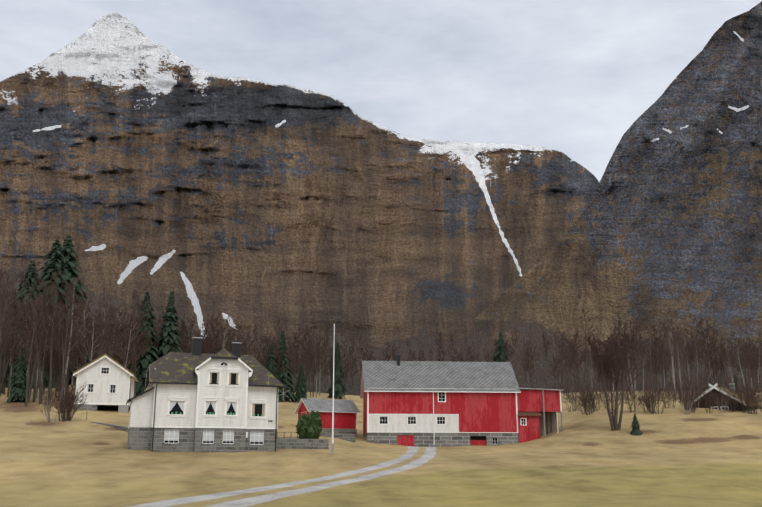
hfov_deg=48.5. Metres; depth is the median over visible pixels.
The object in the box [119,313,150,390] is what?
tree
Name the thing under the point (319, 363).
tree
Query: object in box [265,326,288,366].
tree
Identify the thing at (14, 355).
tree
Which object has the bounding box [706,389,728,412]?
bush
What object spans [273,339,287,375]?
tree
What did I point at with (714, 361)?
tree
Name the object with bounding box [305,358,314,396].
tree
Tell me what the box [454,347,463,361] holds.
tree
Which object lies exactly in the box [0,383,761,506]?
ground
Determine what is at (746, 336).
tree
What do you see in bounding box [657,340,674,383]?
tree
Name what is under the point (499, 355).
conifer
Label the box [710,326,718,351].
tree
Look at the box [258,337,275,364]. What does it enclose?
tree
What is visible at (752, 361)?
tree
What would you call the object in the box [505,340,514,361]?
tree
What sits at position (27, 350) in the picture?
tree
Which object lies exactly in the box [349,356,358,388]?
tree
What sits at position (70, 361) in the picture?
tree
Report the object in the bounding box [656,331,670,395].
tree
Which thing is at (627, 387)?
bush
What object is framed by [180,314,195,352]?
tree
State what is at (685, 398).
bush
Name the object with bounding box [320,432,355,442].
shed terrace wall
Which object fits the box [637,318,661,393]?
tree
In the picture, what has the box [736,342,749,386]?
tree
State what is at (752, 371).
tree
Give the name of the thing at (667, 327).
tree
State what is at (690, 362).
tree
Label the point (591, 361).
tree
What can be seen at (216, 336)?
tree
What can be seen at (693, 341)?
tree
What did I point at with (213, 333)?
tree
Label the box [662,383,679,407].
bush
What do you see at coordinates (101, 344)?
tree
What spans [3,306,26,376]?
tree
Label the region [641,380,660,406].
bush
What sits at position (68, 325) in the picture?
tree
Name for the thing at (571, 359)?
tree
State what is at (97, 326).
tree
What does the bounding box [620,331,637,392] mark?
tree
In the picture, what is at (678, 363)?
tree
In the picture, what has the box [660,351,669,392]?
tree
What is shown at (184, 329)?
tree
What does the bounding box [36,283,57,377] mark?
tree
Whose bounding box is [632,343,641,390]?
tree
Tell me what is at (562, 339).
tree
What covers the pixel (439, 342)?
tree
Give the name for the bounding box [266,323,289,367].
tree
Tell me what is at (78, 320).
tree
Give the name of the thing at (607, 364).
tree
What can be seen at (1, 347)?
tree
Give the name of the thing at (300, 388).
conifer
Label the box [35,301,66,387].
tree
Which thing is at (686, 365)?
tree
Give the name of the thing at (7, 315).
tree
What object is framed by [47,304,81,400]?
tree
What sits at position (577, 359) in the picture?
tree
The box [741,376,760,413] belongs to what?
bush
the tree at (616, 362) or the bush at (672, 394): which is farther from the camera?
the tree at (616, 362)
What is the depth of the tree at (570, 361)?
165.98 m
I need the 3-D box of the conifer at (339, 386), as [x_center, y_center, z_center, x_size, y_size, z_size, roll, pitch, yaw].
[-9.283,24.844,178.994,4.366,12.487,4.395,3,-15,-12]
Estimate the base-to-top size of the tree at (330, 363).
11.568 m
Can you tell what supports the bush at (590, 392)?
on the ground
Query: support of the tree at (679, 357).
on the ground
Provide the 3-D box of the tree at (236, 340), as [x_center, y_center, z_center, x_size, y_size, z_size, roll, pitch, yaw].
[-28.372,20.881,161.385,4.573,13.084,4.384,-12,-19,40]
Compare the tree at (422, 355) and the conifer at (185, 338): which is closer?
the conifer at (185, 338)
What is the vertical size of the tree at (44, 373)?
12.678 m
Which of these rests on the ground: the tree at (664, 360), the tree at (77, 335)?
the tree at (77, 335)
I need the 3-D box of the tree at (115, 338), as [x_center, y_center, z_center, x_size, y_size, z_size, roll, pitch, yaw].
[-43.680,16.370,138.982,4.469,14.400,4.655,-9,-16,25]
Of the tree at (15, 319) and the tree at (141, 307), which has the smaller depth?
the tree at (15, 319)
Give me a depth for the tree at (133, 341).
129.81 m
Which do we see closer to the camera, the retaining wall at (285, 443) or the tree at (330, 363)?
the retaining wall at (285, 443)
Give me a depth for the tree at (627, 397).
109.09 m
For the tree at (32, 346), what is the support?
on the ground
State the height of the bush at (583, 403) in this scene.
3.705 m
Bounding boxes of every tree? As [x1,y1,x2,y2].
[0,266,20,342]
[0,270,12,343]
[0,287,17,396]
[0,289,12,355]
[0,293,21,393]
[1,294,28,392]
[1,310,26,396]
[2,296,22,392]
[2,300,28,379]
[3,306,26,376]
[3,324,17,391]
[7,289,26,327]
[8,296,42,365]
[12,303,26,377]
[12,317,33,369]
[14,261,53,403]
[14,296,43,394]
[14,296,50,406]
[14,297,48,400]
[25,316,38,376]
[26,275,58,401]
[27,287,60,402]
[27,316,58,399]
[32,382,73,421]
[33,280,55,397]
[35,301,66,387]
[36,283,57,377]
[37,320,51,393]
[40,269,68,404]
[40,329,61,391]
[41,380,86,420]
[43,305,71,398]
[43,342,58,393]
[44,298,69,395]
[44,324,62,378]
[47,298,75,395]
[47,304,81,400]
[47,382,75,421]
[49,320,74,385]
[51,302,59,383]
[53,278,85,398]
[54,288,86,392]
[55,293,74,378]
[55,303,82,391]
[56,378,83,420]
[58,270,89,388]
[61,300,89,391]
[61,335,83,398]
[63,294,101,365]
[65,336,84,388]
[72,303,88,390]
[74,296,93,388]
[77,305,108,363]
[77,315,110,366]
[86,315,106,357]
[91,311,118,355]
[93,295,116,354]
[94,310,110,357]
[96,305,122,341]
[100,309,127,361]
[102,296,116,348]
[102,307,127,360]
[104,333,123,360]
[111,314,140,371]
[115,292,136,345]
[115,306,137,368]
[119,313,147,371]
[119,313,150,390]
[125,286,151,395]
[151,318,160,347]
[161,311,188,350]
[176,316,186,343]
[178,319,188,351]
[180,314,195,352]
[194,320,212,352]
[202,314,229,353]
[202,318,221,353]
[207,316,234,353]
[218,330,235,349]
[226,331,243,351]
[229,323,242,353]
[230,331,246,354]
[241,323,261,358]
[242,331,252,353]
[247,332,261,357]
[257,333,272,371]
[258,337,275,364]
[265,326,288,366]
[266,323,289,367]
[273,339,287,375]
[289,346,300,388]
[291,324,307,370]
[293,323,314,379]
[294,333,318,374]
[297,348,311,387]
[299,331,320,378]
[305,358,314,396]
[306,334,323,396]
[308,331,325,396]
[314,331,332,395]
[319,359,326,391]
[322,347,333,385]
[326,347,334,376]
[339,345,347,363]
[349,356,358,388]
[360,347,370,370]
[380,349,390,360]
[417,350,425,360]
[435,333,443,357]
[450,350,458,361]
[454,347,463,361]
[466,347,471,361]
[488,338,496,361]
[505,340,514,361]
[505,346,512,364]
[519,350,528,381]
[524,348,533,387]
[542,332,549,357]
[548,356,558,388]
[552,326,567,395]
[555,329,574,394]
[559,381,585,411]
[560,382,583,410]
[561,326,580,388]
[563,334,577,378]
[563,337,576,387]
[566,330,588,392]
[571,334,578,390]
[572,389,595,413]
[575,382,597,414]
[576,308,597,396]
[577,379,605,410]
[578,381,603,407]
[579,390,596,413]
[581,334,588,382]
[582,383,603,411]
[583,313,653,430]
[587,333,594,386]
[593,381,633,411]
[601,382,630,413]
[606,335,616,395]
[612,309,638,394]
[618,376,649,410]
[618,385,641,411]
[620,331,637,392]
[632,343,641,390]
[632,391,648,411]
[636,329,648,378]
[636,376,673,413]
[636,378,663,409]
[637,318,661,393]
[637,327,648,351]
[639,346,646,389]
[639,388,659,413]
[640,336,658,378]
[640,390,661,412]
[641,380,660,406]
[646,329,665,392]
[650,342,665,385]
[652,319,675,399]
[652,340,662,384]
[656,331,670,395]
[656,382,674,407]
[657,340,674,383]
[658,336,668,388]
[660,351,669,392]
[662,307,689,398]
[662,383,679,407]
[663,321,679,398]
[665,332,679,392]
[670,327,691,391]
[670,343,685,394]
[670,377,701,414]
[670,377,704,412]
[673,333,687,389]
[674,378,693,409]
[675,327,683,384]
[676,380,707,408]
[678,332,692,378]
[681,315,703,395]
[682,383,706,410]
[683,345,689,381]
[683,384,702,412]
[684,315,703,387]
[687,344,694,376]
[695,320,717,388]
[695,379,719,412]
[705,339,721,386]
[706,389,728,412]
[708,318,730,383]
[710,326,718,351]
[710,359,719,381]
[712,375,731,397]
[717,342,726,384]
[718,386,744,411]
[720,335,735,382]
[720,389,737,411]
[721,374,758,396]
[723,345,732,382]
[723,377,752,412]
[727,340,740,376]
[729,330,751,391]
[733,338,752,380]
[736,337,749,389]
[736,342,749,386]
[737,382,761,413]
[739,318,759,389]
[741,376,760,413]
[743,342,756,385]
[744,351,760,392]
[745,337,761,387]
[746,342,761,390]
[746,355,756,388]
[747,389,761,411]
[751,331,761,384]
[755,340,761,384]
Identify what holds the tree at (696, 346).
on the ground
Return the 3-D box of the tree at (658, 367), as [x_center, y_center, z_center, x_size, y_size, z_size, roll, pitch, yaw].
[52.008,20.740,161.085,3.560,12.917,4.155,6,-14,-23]
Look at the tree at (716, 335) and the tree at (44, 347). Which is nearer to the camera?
the tree at (44, 347)
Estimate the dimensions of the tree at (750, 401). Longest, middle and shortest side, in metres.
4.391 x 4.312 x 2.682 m
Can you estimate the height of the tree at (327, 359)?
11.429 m
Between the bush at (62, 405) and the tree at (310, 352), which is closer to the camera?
the bush at (62, 405)
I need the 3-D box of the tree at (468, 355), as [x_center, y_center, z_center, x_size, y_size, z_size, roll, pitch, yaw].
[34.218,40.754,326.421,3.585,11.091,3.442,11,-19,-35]
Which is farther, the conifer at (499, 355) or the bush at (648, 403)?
the conifer at (499, 355)
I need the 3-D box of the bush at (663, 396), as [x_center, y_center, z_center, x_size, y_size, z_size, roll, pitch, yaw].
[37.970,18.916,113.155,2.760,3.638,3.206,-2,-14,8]
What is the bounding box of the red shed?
[294,398,359,436]
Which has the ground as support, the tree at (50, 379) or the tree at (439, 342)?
the tree at (50, 379)
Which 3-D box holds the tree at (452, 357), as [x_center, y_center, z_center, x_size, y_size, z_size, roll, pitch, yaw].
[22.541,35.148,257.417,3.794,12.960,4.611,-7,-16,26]
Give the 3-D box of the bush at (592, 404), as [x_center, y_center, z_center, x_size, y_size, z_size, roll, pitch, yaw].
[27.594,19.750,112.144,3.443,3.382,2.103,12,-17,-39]
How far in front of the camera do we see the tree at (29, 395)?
114.02 m
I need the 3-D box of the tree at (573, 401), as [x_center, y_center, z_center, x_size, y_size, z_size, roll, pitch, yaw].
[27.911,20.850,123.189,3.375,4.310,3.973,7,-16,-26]
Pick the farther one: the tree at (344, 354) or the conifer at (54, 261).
the tree at (344, 354)
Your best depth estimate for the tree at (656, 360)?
164.97 m
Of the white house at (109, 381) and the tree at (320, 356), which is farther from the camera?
the tree at (320, 356)
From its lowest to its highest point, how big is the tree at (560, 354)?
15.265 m
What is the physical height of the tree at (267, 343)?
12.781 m
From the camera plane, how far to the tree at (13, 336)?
134.00 m
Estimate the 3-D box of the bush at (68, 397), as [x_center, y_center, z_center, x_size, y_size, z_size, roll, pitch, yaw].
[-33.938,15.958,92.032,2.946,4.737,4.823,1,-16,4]
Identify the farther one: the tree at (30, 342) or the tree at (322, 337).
the tree at (322, 337)
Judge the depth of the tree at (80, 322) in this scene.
121.60 m
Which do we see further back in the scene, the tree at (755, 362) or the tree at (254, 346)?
the tree at (755, 362)
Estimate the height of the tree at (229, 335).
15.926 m
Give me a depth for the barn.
102.78 m
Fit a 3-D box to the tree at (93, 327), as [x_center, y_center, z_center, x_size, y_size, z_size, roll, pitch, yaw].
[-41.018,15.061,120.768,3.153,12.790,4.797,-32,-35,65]
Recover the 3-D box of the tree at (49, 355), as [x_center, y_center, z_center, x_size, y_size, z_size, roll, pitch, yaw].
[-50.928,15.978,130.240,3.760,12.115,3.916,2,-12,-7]
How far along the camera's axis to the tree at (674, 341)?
142.12 m
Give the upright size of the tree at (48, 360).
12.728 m
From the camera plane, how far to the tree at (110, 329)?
129.12 m
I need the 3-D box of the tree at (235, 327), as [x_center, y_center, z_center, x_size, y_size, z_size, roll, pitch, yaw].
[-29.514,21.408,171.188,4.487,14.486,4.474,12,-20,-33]
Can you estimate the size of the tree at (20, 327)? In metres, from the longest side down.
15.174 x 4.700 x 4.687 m
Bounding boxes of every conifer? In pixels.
[1,261,57,388]
[6,347,28,402]
[36,239,75,383]
[61,235,95,368]
[130,292,159,393]
[150,291,182,361]
[181,321,189,352]
[265,342,281,401]
[275,331,297,401]
[294,364,308,402]
[326,342,346,398]
[492,333,508,361]
[630,413,641,435]
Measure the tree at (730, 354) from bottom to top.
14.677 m
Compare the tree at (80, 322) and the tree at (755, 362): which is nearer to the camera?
the tree at (80, 322)
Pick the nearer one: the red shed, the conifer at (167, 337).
the red shed
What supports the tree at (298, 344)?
on the ground
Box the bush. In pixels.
[295,410,322,438]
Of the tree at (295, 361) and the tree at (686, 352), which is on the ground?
the tree at (295, 361)
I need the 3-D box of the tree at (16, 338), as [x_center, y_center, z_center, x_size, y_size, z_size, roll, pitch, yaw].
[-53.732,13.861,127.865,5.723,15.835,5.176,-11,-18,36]
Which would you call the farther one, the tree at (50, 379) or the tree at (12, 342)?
the tree at (12, 342)
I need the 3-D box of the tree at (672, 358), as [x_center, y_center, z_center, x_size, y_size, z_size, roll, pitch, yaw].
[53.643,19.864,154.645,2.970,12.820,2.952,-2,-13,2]
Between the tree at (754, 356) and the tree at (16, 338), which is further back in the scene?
the tree at (754, 356)
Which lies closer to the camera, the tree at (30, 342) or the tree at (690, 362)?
the tree at (30, 342)
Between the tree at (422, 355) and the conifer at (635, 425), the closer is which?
the conifer at (635, 425)
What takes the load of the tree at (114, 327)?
on the ground
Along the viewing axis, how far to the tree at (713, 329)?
158.65 m
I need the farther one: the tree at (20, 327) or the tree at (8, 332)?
the tree at (20, 327)
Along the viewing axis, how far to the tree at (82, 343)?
145.37 m
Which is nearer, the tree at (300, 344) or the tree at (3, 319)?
the tree at (3, 319)
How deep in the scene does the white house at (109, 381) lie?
107.80 m
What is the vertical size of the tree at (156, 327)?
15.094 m
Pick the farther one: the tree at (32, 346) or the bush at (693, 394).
the tree at (32, 346)
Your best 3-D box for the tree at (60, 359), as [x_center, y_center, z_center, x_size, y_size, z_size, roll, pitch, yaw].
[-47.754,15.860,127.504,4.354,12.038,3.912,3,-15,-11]
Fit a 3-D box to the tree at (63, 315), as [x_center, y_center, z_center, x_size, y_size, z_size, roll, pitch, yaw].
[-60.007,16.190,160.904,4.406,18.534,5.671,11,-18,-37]
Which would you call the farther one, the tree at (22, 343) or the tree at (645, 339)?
the tree at (645, 339)
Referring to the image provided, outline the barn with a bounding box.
[360,355,562,446]
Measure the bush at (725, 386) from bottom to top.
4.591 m
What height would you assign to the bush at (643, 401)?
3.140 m
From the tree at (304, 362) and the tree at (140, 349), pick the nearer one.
the tree at (140, 349)
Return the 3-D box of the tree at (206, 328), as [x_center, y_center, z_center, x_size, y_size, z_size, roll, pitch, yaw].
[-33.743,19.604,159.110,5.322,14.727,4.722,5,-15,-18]
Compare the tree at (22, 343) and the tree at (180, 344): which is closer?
the tree at (22, 343)
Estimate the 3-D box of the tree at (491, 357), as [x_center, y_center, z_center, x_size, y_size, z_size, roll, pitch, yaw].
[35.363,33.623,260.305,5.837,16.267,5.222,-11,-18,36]
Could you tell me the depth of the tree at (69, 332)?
126.35 m
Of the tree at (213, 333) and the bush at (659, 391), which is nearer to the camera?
the bush at (659, 391)
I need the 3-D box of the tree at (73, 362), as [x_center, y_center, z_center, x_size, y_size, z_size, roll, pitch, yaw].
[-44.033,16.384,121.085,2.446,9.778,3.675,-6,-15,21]
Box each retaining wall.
[91,422,128,431]
[276,438,328,448]
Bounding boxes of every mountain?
[0,13,598,395]
[475,1,761,392]
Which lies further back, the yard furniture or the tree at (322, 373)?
the tree at (322, 373)
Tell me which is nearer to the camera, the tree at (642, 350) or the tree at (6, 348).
the tree at (6, 348)
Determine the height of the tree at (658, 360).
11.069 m
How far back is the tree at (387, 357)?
252.73 m
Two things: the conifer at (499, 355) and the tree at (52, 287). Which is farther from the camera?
the conifer at (499, 355)
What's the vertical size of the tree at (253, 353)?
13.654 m
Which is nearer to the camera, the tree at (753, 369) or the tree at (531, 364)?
the tree at (753, 369)
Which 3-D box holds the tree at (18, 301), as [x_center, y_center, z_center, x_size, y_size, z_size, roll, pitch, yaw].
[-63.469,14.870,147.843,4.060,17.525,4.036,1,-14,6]
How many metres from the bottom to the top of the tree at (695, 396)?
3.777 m
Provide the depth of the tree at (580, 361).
175.48 m
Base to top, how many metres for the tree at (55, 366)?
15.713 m
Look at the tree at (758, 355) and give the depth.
241.76 m
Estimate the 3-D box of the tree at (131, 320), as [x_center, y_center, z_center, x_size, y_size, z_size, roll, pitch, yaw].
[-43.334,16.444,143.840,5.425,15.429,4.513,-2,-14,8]
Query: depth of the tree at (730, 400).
107.75 m
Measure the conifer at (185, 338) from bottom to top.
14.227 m
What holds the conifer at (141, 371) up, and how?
on the ground
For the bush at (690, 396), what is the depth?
105.56 m
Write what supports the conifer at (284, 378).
on the ground
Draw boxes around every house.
[73,353,137,412]
[126,337,287,451]
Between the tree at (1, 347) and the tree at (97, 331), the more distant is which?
the tree at (97, 331)
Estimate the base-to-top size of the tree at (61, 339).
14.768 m
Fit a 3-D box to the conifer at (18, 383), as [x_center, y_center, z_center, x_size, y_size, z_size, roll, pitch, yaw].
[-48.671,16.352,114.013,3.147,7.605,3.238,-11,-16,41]
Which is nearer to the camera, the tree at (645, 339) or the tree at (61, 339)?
the tree at (61, 339)
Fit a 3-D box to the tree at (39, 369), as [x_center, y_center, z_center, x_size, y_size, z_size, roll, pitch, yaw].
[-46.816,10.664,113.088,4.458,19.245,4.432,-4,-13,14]
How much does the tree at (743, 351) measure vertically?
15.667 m
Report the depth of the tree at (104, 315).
163.63 m
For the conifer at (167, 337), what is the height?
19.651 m
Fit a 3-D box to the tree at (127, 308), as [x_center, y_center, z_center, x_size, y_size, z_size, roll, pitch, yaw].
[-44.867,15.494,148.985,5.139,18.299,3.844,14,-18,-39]
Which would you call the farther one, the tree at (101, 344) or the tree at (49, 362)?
the tree at (49, 362)
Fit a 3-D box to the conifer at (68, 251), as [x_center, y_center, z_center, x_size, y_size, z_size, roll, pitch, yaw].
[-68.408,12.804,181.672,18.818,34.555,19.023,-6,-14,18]
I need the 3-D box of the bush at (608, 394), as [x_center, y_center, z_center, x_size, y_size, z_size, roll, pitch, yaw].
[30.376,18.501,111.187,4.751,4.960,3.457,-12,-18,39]
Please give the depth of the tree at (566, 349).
253.06 m
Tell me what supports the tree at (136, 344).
on the ground
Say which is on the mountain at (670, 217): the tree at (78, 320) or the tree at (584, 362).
the tree at (584, 362)
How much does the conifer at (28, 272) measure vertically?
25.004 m
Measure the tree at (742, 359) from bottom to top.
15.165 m
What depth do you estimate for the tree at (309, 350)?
187.40 m
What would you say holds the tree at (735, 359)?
on the ground
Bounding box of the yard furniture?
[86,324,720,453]
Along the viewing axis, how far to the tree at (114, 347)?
136.84 m
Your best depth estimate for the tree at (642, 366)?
180.61 m
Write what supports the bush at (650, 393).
on the ground
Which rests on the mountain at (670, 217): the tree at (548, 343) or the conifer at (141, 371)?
the tree at (548, 343)
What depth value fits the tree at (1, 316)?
109.90 m
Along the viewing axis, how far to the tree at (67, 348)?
128.89 m
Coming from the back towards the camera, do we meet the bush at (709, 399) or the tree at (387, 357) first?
the tree at (387, 357)
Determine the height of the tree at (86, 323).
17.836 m
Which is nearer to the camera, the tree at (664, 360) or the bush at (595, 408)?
the bush at (595, 408)
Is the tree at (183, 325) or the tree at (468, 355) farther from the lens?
the tree at (468, 355)
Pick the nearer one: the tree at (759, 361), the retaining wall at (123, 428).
the retaining wall at (123, 428)
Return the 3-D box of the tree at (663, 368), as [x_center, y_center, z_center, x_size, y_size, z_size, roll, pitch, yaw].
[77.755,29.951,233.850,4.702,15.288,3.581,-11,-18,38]
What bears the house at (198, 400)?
on the ground
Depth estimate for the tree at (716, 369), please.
228.28 m
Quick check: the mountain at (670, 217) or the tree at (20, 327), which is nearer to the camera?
the tree at (20, 327)
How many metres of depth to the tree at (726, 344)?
250.72 m
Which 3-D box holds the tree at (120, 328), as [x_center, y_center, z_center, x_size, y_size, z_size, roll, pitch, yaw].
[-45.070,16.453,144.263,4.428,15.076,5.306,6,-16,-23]
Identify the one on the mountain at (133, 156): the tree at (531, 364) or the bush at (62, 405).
the tree at (531, 364)
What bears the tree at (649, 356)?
on the ground
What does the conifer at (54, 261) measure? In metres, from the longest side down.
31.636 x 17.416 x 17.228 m
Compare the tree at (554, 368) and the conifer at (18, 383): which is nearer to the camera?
the conifer at (18, 383)
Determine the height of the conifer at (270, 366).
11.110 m
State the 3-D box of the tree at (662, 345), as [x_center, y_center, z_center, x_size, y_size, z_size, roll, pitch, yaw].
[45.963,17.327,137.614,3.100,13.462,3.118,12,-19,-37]
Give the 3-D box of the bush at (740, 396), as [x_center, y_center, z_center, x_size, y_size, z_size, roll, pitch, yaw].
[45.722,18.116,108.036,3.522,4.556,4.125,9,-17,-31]
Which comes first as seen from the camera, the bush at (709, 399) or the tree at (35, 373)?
the bush at (709, 399)
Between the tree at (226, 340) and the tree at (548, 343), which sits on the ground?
the tree at (226, 340)
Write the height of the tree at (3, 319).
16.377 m
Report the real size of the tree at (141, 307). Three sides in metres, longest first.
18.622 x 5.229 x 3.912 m
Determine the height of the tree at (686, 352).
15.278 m
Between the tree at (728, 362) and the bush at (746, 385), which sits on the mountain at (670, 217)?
the tree at (728, 362)
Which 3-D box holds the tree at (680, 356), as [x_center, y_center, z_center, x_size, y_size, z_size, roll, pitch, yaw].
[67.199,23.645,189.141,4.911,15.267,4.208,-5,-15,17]
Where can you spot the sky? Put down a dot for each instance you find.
(569, 77)
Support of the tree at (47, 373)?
on the ground
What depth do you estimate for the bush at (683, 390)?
109.00 m
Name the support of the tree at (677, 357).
on the mountain at (670, 217)
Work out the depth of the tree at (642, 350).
260.53 m
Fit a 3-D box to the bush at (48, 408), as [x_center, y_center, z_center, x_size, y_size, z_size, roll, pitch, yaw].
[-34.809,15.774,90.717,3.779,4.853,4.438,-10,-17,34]
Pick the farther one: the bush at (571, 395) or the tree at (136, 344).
the tree at (136, 344)
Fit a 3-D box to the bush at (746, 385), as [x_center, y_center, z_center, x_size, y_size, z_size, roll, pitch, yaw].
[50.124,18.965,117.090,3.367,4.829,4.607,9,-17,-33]
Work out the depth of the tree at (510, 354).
313.66 m
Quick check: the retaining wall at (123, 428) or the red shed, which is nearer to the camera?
the retaining wall at (123, 428)
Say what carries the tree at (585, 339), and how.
on the ground
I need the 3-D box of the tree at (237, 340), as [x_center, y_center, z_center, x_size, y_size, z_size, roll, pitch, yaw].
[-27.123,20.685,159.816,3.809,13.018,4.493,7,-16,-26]
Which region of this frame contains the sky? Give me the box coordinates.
[0,0,761,181]
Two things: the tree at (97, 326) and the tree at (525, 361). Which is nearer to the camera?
the tree at (97, 326)
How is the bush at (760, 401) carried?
on the ground
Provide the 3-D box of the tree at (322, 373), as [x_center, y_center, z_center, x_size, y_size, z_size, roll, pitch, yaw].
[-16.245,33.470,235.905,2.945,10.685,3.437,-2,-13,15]
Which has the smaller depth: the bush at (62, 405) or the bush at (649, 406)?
the bush at (62, 405)
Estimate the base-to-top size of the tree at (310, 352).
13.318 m
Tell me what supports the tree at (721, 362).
on the mountain at (670, 217)

